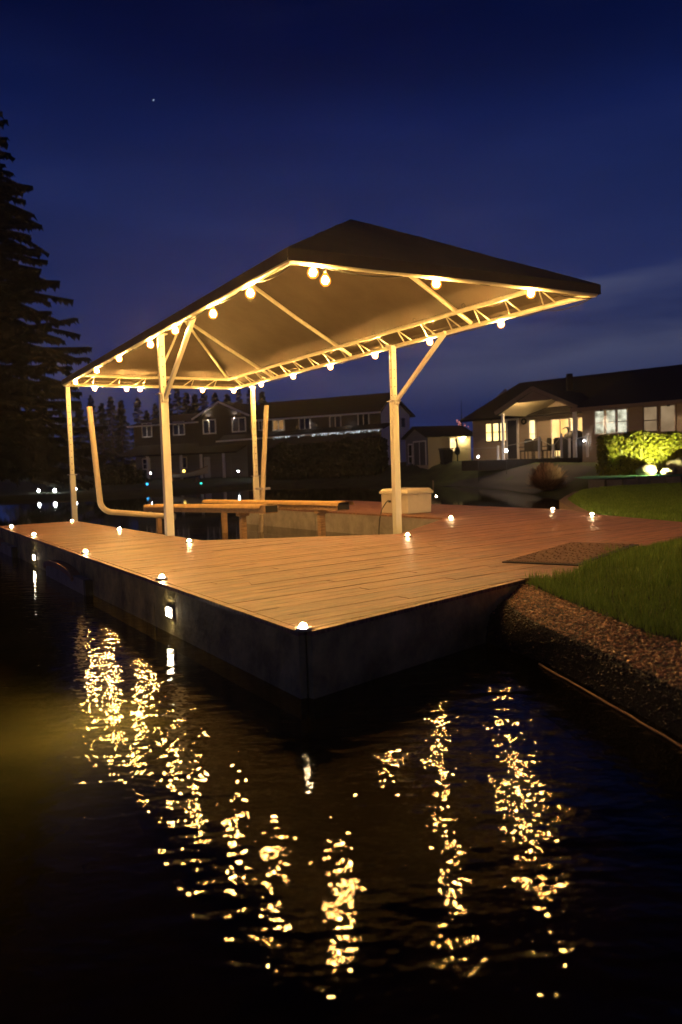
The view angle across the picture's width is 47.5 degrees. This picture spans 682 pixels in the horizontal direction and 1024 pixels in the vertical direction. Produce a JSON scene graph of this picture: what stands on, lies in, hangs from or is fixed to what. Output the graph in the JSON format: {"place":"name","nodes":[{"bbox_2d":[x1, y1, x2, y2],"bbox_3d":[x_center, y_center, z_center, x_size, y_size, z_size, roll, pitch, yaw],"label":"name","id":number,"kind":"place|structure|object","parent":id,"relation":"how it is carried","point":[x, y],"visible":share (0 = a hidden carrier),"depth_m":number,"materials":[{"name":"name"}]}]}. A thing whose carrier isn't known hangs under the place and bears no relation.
{"place":"outdoors","nodes":[
{"label":"outdoors","id":0,"kind":"place"},
{"bbox_2d":[0,457,671,500],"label":"ground","id":1,"kind":"structure","parent":0,"point":[449,473],"depth_m":49.98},
{"bbox_2d":[0,111,108,490],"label":"conifer tree","id":2,"kind":"object","parent":1,"relation":"on","point":[41,457],"visible":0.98,"depth_m":43.80,"materials":[{"name":"green plant"}]},
{"bbox_2d":[57,408,75,476],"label":"fir tree","id":3,"kind":"object","parent":1,"relation":"on","point":[65,426],"visible":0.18,"depth_m":96.47,"materials":[{"name":"green plant"}]},
{"bbox_2d":[68,400,92,478],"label":"fir tree","id":4,"kind":"object","parent":1,"relation":"on","point":[79,415],"visible":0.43,"depth_m":95.87,"materials":[{"name":"green plant"}]},
{"bbox_2d":[84,395,107,475],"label":"fir tree","id":5,"kind":"object","parent":1,"relation":"on","point":[91,399],"visible":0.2,"depth_m":99.47,"materials":[{"name":"green plant"}]},
{"bbox_2d":[95,403,117,471],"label":"fir tree","id":6,"kind":"object","parent":1,"relation":"on","point":[101,416],"visible":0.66,"depth_m":88.09,"materials":[{"name":"green plant"}]},
{"bbox_2d":[102,396,128,464],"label":"fir tree","id":7,"kind":"object","parent":1,"relation":"on","point":[112,407],"visible":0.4,"depth_m":99.15,"materials":[{"name":"green plant"}]},
{"bbox_2d":[90,464,149,485],"bbox_3d":[-15.927,-2.624,55.997,4.504,1.697,3.466,-2,4,0],"label":"shrub","id":8,"kind":"object","parent":1,"relation":"on","point":[120,475],"visible":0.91,"depth_m":55.12,"materials":[{"name":"green plant"}]},
{"bbox_2d":[111,399,135,470],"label":"fir tree","id":9,"kind":"object","parent":1,"relation":"on","point":[121,417],"visible":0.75,"depth_m":96.16,"materials":[{"name":"green plant"}]},
{"bbox_2d":[125,398,145,468],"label":"fir tree","id":10,"kind":"object","parent":1,"relation":"on","point":[137,406],"visible":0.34,"depth_m":94.79,"materials":[{"name":"green plant"}]},
{"bbox_2d":[144,410,150,420],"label":"fir tree","id":11,"kind":"object","parent":1,"relation":"on","point":[146,415],"visible":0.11,"depth_m":98.17,"materials":[{"name":"green plant"}]},
{"bbox_2d":[151,403,158,419],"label":"fir tree","id":12,"kind":"object","parent":1,"relation":"on","point":[155,414],"visible":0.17,"depth_m":103.09,"materials":[{"name":"green plant"}]},
{"bbox_2d":[168,395,174,414],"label":"fir tree","id":13,"kind":"object","parent":1,"relation":"on","point":[170,407],"visible":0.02,"depth_m":88.36,"materials":[{"name":"green plant"}]},
{"bbox_2d":[172,388,182,414],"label":"fir tree","id":14,"kind":"object","parent":1,"relation":"on","point":[178,404],"visible":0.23,"depth_m":93.21,"materials":[{"name":"green plant"}]},
{"bbox_2d":[180,392,190,413],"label":"fir tree","id":15,"kind":"object","parent":1,"relation":"on","point":[186,408],"visible":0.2,"depth_m":90.97,"materials":[{"name":"green plant"}]},
{"bbox_2d":[172,465,207,481],"bbox_3d":[-12.151,-2.909,60.412,4.628,1.314,0.940,0,4,30],"label":"canoe","id":16,"kind":"object","parent":1,"relation":"on","point":[203,470],"visible":0.69,"depth_m":59.72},
{"bbox_2d":[189,394,200,413],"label":"fir tree","id":17,"kind":"object","parent":1,"relation":"on","point":[194,408],"visible":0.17,"depth_m":88.26,"materials":[{"name":"green plant"}]},
{"bbox_2d":[198,391,209,411],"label":"fir tree","id":18,"kind":"object","parent":1,"relation":"on","point":[205,397],"visible":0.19,"depth_m":96.86,"materials":[{"name":"green plant"}]},
{"bbox_2d":[211,392,218,404],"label":"fir tree","id":19,"kind":"object","parent":1,"relation":"on","point":[214,395],"visible":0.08,"depth_m":93.85,"materials":[{"name":"green plant"}]},
{"bbox_2d":[224,394,231,402],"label":"fir tree","id":20,"kind":"object","parent":1,"relation":"on","point":[227,398],"visible":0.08,"depth_m":93.73,"materials":[{"name":"green plant"}]},
{"bbox_2d":[234,390,243,402],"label":"fir tree","id":21,"kind":"object","parent":1,"relation":"on","point":[238,392],"visible":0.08,"depth_m":99.69,"materials":[{"name":"green plant"}]},
{"bbox_2d":[246,388,257,404],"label":"fir tree","id":22,"kind":"object","parent":1,"relation":"on","point":[248,398],"visible":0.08,"depth_m":103.15,"materials":[{"name":"green plant"}]},
{"bbox_2d":[258,391,266,402],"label":"fir tree","id":23,"kind":"object","parent":1,"relation":"on","point":[261,398],"visible":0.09,"depth_m":100.90,"materials":[{"name":"green plant"}]},
{"bbox_2d":[116,393,414,478],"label":"house","id":24,"kind":"structure","parent":1,"relation":"on","point":[216,437],"depth_m":68.36,"materials":[{"name":"black wood"}]},
{"bbox_2d":[141,422,151,437],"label":"window","id":25,"kind":"structure","parent":24,"relation":"in","point":[146,432],"depth_m":75.25,"materials":[{"name":"black glass"}]},
{"bbox_2d":[142,458,150,469],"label":"window","id":26,"kind":"structure","parent":24,"relation":"in","point":[144,465],"depth_m":75.71,"materials":[{"name":"black glass"}]},
{"bbox_2d":[173,421,184,435],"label":"window","id":27,"kind":"structure","parent":24,"relation":"in","point":[180,429],"depth_m":73.22,"materials":[{"name":"black glass"}]},
{"bbox_2d":[179,457,186,468],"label":"window","id":28,"kind":"structure","parent":24,"relation":"in","point":[184,459],"depth_m":73.22,"materials":[{"name":"black glass"}]},
{"bbox_2d":[204,457,210,477],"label":"door","id":29,"kind":"structure","parent":24,"relation":"in","point":[206,459],"depth_m":71.84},
{"bbox_2d":[202,419,215,433],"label":"window","id":30,"kind":"structure","parent":24,"relation":"in","point":[209,426],"depth_m":70.12,"materials":[{"name":"black glass"}]},
{"bbox_2d":[212,457,231,476],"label":"garage door","id":31,"kind":"structure","parent":24,"relation":"in","point":[217,461],"depth_m":71.10,"materials":[{"name":"brown wood"}]},
{"bbox_2d":[231,417,245,431],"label":"window","id":32,"kind":"structure","parent":24,"relation":"in","point":[239,423],"depth_m":68.48,"materials":[{"name":"black"}]},
{"bbox_2d":[258,421,262,430],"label":"window","id":33,"kind":"structure","parent":24,"relation":"in","point":[260,423],"depth_m":68.58,"materials":[{"name":"black glass"}]},
{"bbox_2d":[272,419,284,430],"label":"window","id":34,"kind":"structure","parent":24,"relation":"in","point":[279,425],"depth_m":67.60,"materials":[{"name":"brown glass"}]},
{"bbox_2d":[299,418,310,429],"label":"window","id":35,"kind":"structure","parent":24,"relation":"in","point":[304,423],"depth_m":66.26,"materials":[{"name":"black glass"}]},
{"bbox_2d":[259,429,378,438],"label":"eave lights","id":36,"kind":"object","parent":24,"relation":"attached to","point":[330,433],"visible":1,"depth_m":62.49,"materials":[{"name":"white"}]},
{"bbox_2d":[329,416,341,426],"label":"window","id":37,"kind":"structure","parent":24,"relation":"in","point":[334,421],"depth_m":64.76,"materials":[{"name":"black glass"}]},
{"bbox_2d":[357,414,369,424],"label":"window","id":38,"kind":"structure","parent":24,"relation":"in","point":[362,419],"depth_m":63.44,"materials":[{"name":"black glass"}]},
{"bbox_2d":[401,418,404,426],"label":"side window","id":39,"kind":"structure","parent":24,"relation":"in","point":[402,419],"depth_m":66.32,"materials":[{"name":"black glass"}]},
{"bbox_2d":[261,436,389,479],"bbox_3d":[-1.328,-4.013,59.355,10.231,3.369,2.511,0,4,25],"label":"hedge","id":40,"kind":"object","parent":1,"relation":"on","point":[350,457],"visible":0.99,"depth_m":58.16,"materials":[{"name":"green plant"}]},
{"bbox_2d":[401,425,472,468],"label":"shed","id":41,"kind":"structure","parent":1,"relation":"on","point":[424,444],"depth_m":50.56,"materials":[{"name":"grey wood"}]},
{"bbox_2d":[408,444,412,463],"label":"window","id":42,"kind":"structure","parent":41,"relation":"in","point":[410,446],"depth_m":52.78,"materials":[{"name":"black glass"}]},
{"bbox_2d":[413,440,426,464],"bbox_3d":[5.191,-3.892,51.162,0.060,1.604,2.210,-3,4,-16],"label":"sliding door","id":43,"kind":"structure","parent":41,"relation":"in","point":[419,447],"depth_m":51.08,"materials":[{"name":"grey glass"}]},
{"bbox_2d":[449,438,456,451],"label":"window","id":44,"kind":"structure","parent":41,"relation":"in","point":[452,444],"depth_m":50.27,"materials":[{"name":"yellow glass"}]},
{"bbox_2d":[438,448,453,464],"bbox_3d":[6.707,-3.548,49.471,0.740,1.035,0.800,-3,4,-16],"label":"wheelie bin","id":45,"kind":"object","parent":1,"relation":"on","point":[446,455],"visible":0.81,"depth_m":49.19,"materials":[{"name":"black plastic"}]},
{"bbox_2d":[454,439,459,460],"bbox_3d":[7.468,-3.885,49.771,0.412,1.620,0.200,-3,4,-16],"label":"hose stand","id":46,"kind":"object","parent":1,"relation":"on","point":[457,450],"visible":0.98,"depth_m":49.71,"materials":[{"name":"black metal"}]},
{"bbox_2d":[456,405,467,428],"bbox_3d":[9.351,-6.347,59.753,1.120,4.600,1.391,-4,4,-25],"label":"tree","id":47,"kind":"object","parent":1,"relation":"on","point":[461,418],"visible":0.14,"depth_m":59.65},
{"bbox_2d":[448,464,594,493],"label":"ramp","id":48,"kind":"structure","parent":1,"relation":"on","point":[517,481],"depth_m":38.04,"materials":[{"name":"grey concrete"}]},
{"bbox_2d":[523,462,572,490],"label":"ornamental grass","id":49,"kind":"object","parent":1,"relation":"on","point":[548,476],"depth_m":30.60,"materials":[{"name":"brown plant"}]},
{"bbox_2d":[460,364,681,470],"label":"house","id":50,"kind":"structure","parent":1,"relation":"on","point":[594,406],"depth_m":40.69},
{"bbox_2d":[485,423,491,441],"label":"window","id":51,"kind":"structure","parent":50,"relation":"in","point":[488,426],"depth_m":45.48,"materials":[{"name":"yellow glass"}]},
{"bbox_2d":[492,422,499,441],"bbox_3d":[9.016,-4.644,45.102,0.070,1.100,0.475,-5,5,-43],"label":"window","id":52,"kind":"structure","parent":50,"relation":"in","point":[495,426],"depth_m":45.12,"materials":[{"name":"yellow glass"}]},
{"bbox_2d":[499,422,506,440],"bbox_3d":[9.361,-4.632,44.733,0.070,1.100,0.475,-5,5,-43],"label":"window","id":53,"kind":"structure","parent":50,"relation":"in","point":[500,429],"depth_m":44.84,"materials":[{"name":"yellow glass"}]},
{"bbox_2d":[519,439,533,458],"bbox_3d":[9.866,-3.355,41.277,0.590,1.060,0.515,-3,4,-17],"label":"patio chair","id":54,"kind":"object","parent":50,"relation":"on","point":[528,446],"visible":0.91,"depth_m":41.04,"materials":[{"name":"black wicker"}]},
{"bbox_2d":[474,433,588,459],"bbox_3d":[9.393,-3.345,40.137,0.090,1.215,7.434,-5,5,-43],"label":"porch fence","id":55,"kind":"object","parent":50,"relation":"on","point":[561,446],"visible":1,"depth_m":38.48,"materials":[{"name":"metal"}]},
{"bbox_2d":[529,419,535,439],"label":"window","id":56,"kind":"structure","parent":50,"relation":"in","point":[532,423],"depth_m":43.31,"materials":[{"name":"yellow glass"}]},
{"bbox_2d":[533,438,543,458],"bbox_3d":[10.506,-3.379,41.318,0.590,1.060,0.515,0,4,23],"label":"patio chair","id":57,"kind":"object","parent":50,"relation":"on","point":[535,444],"visible":0.65,"depth_m":41.11,"materials":[{"name":"black wicker"}]},
{"bbox_2d":[541,438,551,457],"bbox_3d":[10.644,-3.328,40.452,0.515,1.060,0.590,1,5,38],"label":"patio chair","id":58,"kind":"object","parent":50,"relation":"on","point":[548,446],"visible":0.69,"depth_m":40.25,"materials":[{"name":"black wicker"}]},
{"bbox_2d":[553,437,559,450],"bbox_3d":[11.323,-3.350,40.445,0.590,1.060,0.515,-1,4,11],"label":"patio chair","id":59,"kind":"object","parent":50,"relation":"on","point":[554,440],"visible":0.12,"depth_m":40.21,"materials":[{"name":"black wicker"}]},
{"bbox_2d":[555,437,559,457],"bbox_3d":[11.281,-3.305,39.779,0.590,1.060,0.515,0,4,31],"label":"patio chair","id":60,"kind":"object","parent":50,"relation":"on","point":[558,446],"visible":0.35,"depth_m":40.02,"materials":[{"name":"black wicker"}]},
{"bbox_2d":[551,418,569,456],"bbox_3d":[11.903,-4.033,42.065,0.070,2.080,1.136,-5,5,-43],"label":"window","id":61,"kind":"structure","parent":50,"relation":"in","point":[557,425],"depth_m":42.13,"materials":[{"name":"yellow glass"}]},
{"bbox_2d":[570,418,572,430],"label":"window","id":62,"kind":"structure","parent":50,"relation":"in","point":[571,425],"depth_m":41.52,"materials":[{"name":"yellow glass"}]},
{"bbox_2d":[563,430,582,457],"bbox_3d":[11.610,-3.385,38.510,1.339,1.360,0.878,1,5,43],"label":"covered grill","id":63,"kind":"object","parent":50,"relation":"on","point":[568,434],"visible":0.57,"depth_m":38.19,"materials":[{"name":"black plastic"}]},
{"bbox_2d":[577,417,581,430],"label":"window","id":64,"kind":"structure","parent":50,"relation":"in","point":[579,419],"depth_m":41.18,"materials":[{"name":"yellow glass"}]},
{"bbox_2d":[594,410,604,434],"bbox_3d":[12.385,-4.293,37.111,0.070,1.160,0.551,-5,5,-43],"label":"window","id":65,"kind":"structure","parent":50,"relation":"in","point":[599,416],"depth_m":37.13,"materials":[{"name":"white glass"}]},
{"bbox_2d":[605,409,616,433],"bbox_3d":[12.775,-4.279,36.693,0.070,1.160,0.551,-5,5,-43],"label":"window","id":66,"kind":"structure","parent":50,"relation":"in","point":[610,414],"depth_m":36.70,"materials":[{"name":"white glass"}]},
{"bbox_2d":[616,408,628,433],"bbox_3d":[13.166,-4.265,36.276,0.070,1.160,0.551,-5,5,-43],"label":"window","id":67,"kind":"structure","parent":50,"relation":"in","point":[622,413],"depth_m":36.27,"materials":[{"name":"white glass"}]},
{"bbox_2d":[643,405,658,431],"bbox_3d":[14.086,-4.232,35.291,0.070,1.200,0.716,-5,5,-43],"label":"window","id":68,"kind":"structure","parent":50,"relation":"in","point":[650,413],"depth_m":35.28,"materials":[{"name":"beige glass"}]},
{"bbox_2d":[659,404,676,432],"bbox_3d":[14.630,-4.188,34.712,0.070,1.250,0.753,-5,5,-43],"label":"window","id":69,"kind":"structure","parent":50,"relation":"in","point":[667,414],"depth_m":34.72,"materials":[{"name":"beige glass"}]},
{"bbox_2d":[559,489,594,513],"bbox_3d":[7.248,-0.100,21.379,2.603,0.788,14.873,0,4,30],"label":"shore edging","id":70,"kind":"object","parent":1,"relation":"on","point":[565,503],"visible":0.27,"depth_m":17.75,"materials":[{"name":"brown wood"}]},
{"bbox_2d":[588,476,681,488],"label":"stone edging","id":71,"kind":"object","parent":1,"relation":"on","point":[620,482],"visible":0.4,"depth_m":26.82,"materials":[{"name":"stone"}]},
{"bbox_2d":[595,430,681,475],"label":"hedge","id":72,"kind":"object","parent":1,"relation":"on","point":[629,453],"visible":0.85,"depth_m":30.18,"materials":[{"name":"green plant"}]},
{"bbox_2d":[0,485,681,1023],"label":"water","id":73,"kind":"structure","parent":0,"point":[486,833],"depth_m":3.28,"materials":[{"name":"black liquid"}]},
{"bbox_2d":[0,500,681,698],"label":"dock","id":74,"kind":"object","parent":73,"relation":"on","point":[367,603],"visible":0.81,"depth_m":7.79,"materials":[{"name":"brown wood"}]},
{"bbox_2d":[156,575,167,579],"bbox_3d":[-1.776,0.643,7.685,0.116,0.048,0.116,-2,4,0],"label":"dock light","id":75,"kind":"object","parent":74,"relation":"on","point":[161,577],"visible":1,"depth_m":7.66,"materials":[{"name":"metal"}]},
{"bbox_2d":[165,606,173,618],"bbox_3d":[-1.606,0.936,7.250,0.037,0.100,0.150,-4,4,-32],"label":"side lamp","id":76,"kind":"object","parent":74,"relation":"attached to","point":[169,610],"visible":1,"depth_m":7.21,"materials":[{"name":"glass"}]},
{"bbox_2d":[294,623,311,631],"bbox_3d":[-0.251,0.757,5.124,0.116,0.048,0.116,-2,4,0],"label":"dock light","id":77,"kind":"object","parent":74,"relation":"on","point":[303,627],"visible":1,"depth_m":5.10,"materials":[{"name":"metal"}]},
{"bbox_2d":[61,219,600,538],"bbox_3d":[-1.672,-1.246,14.926,4.673,6.420,12.871,-4,4,-30],"label":"gazebo","id":78,"kind":"object","parent":74,"relation":"on","point":[299,318],"visible":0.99,"depth_m":14.10,"materials":[{"name":"metal"}]},
{"bbox_2d":[66,264,591,391],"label":"string lights","id":79,"kind":"object","parent":78,"relation":"hanging from","point":[312,272],"visible":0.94,"depth_m":10.53,"materials":[{"name":"white glass"}]},
{"bbox_2d":[378,500,390,534],"bbox_3d":[0.902,0.198,16.090,0.351,0.881,0.050,-5,5,-37],"label":"power cord","id":80,"kind":"object","parent":78,"relation":"hanging from","point":[389,501],"visible":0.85,"depth_m":16.01,"materials":[{"name":"black plastic"}]},
{"bbox_2d":[379,488,432,513],"bbox_3d":[1.366,-0.242,16.252,0.687,0.510,0.945,-5,5,-37],"label":"storage box","id":81,"kind":"object","parent":74,"relation":"on","point":[415,500],"visible":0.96,"depth_m":15.93,"materials":[{"name":"beige plastic"}]},
{"bbox_2d":[502,542,637,565],"bbox_3d":[2.599,0.452,8.633,0.804,0.020,2.009,1,5,37],"label":"door mat","id":82,"kind":"object","parent":74,"relation":"on","point":[571,554],"depth_m":8.45,"materials":[{"name":"brown fabric"}]},
{"bbox_2d":[538,663,681,747],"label":"rope","id":83,"kind":"object","parent":73,"relation":"on","point":[624,712],"visible":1,"depth_m":4.71,"materials":[{"name":"brown fabric"}]},
{"bbox_2d":[0,0,681,474],"label":"sky","id":84,"kind":"structure","parent":0,"point":[543,134],"materials":[{"name":"blue"}]},
{"bbox_2d":[486,585,681,736],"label":"gravel bank","id":85,"kind":"structure","parent":0,"point":[617,695],"depth_m":5.02,"materials":[{"name":"gravel"}]},
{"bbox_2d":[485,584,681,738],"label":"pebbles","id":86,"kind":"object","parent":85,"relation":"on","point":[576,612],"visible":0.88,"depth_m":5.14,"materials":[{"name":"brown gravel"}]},
{"bbox_2d":[523,536,681,642],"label":"lawn","id":87,"kind":"structure","parent":0,"point":[669,636],"depth_m":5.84,"materials":[{"name":"plant"}]},
{"bbox_2d":[575,474,681,478],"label":"putting green","id":88,"kind":"object","parent":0,"point":[609,477],"visible":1,"depth_m":28.41,"materials":[{"name":"green"}]},
{"bbox_2d":[635,463,657,474],"bbox_3d":[11.616,-1.562,29.509,0.802,0.572,0.648,-2,4,0],"label":"boulder","id":89,"kind":"object","parent":88,"relation":"on","point":[646,469],"visible":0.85,"depth_m":29.27,"materials":[{"name":"stone"}]},
{"bbox_2d":[659,467,675,476],"bbox_3d":[12.255,-1.498,29.096,0.618,0.366,0.468,-1,4,16],"label":"boulder","id":90,"kind":"object","parent":88,"relation":"on","point":[671,470],"visible":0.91,"depth_m":28.93,"materials":[{"name":"stone"}]},
{"bbox_2d":[666,457,681,476],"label":"boulder","id":91,"kind":"object","parent":88,"relation":"on","point":[676,463],"visible":0.58,"depth_m":29.20,"materials":[{"name":"stone"}]},
{"label":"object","id":92,"kind":"structure","parent":0,"visible":0},
{"bbox_2d":[568,482,681,521],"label":"grass","id":93,"kind":"structure","parent":92,"relation":"on","point":[660,497],"depth_m":17.60,"materials":[{"name":"green plant"}]}
]}

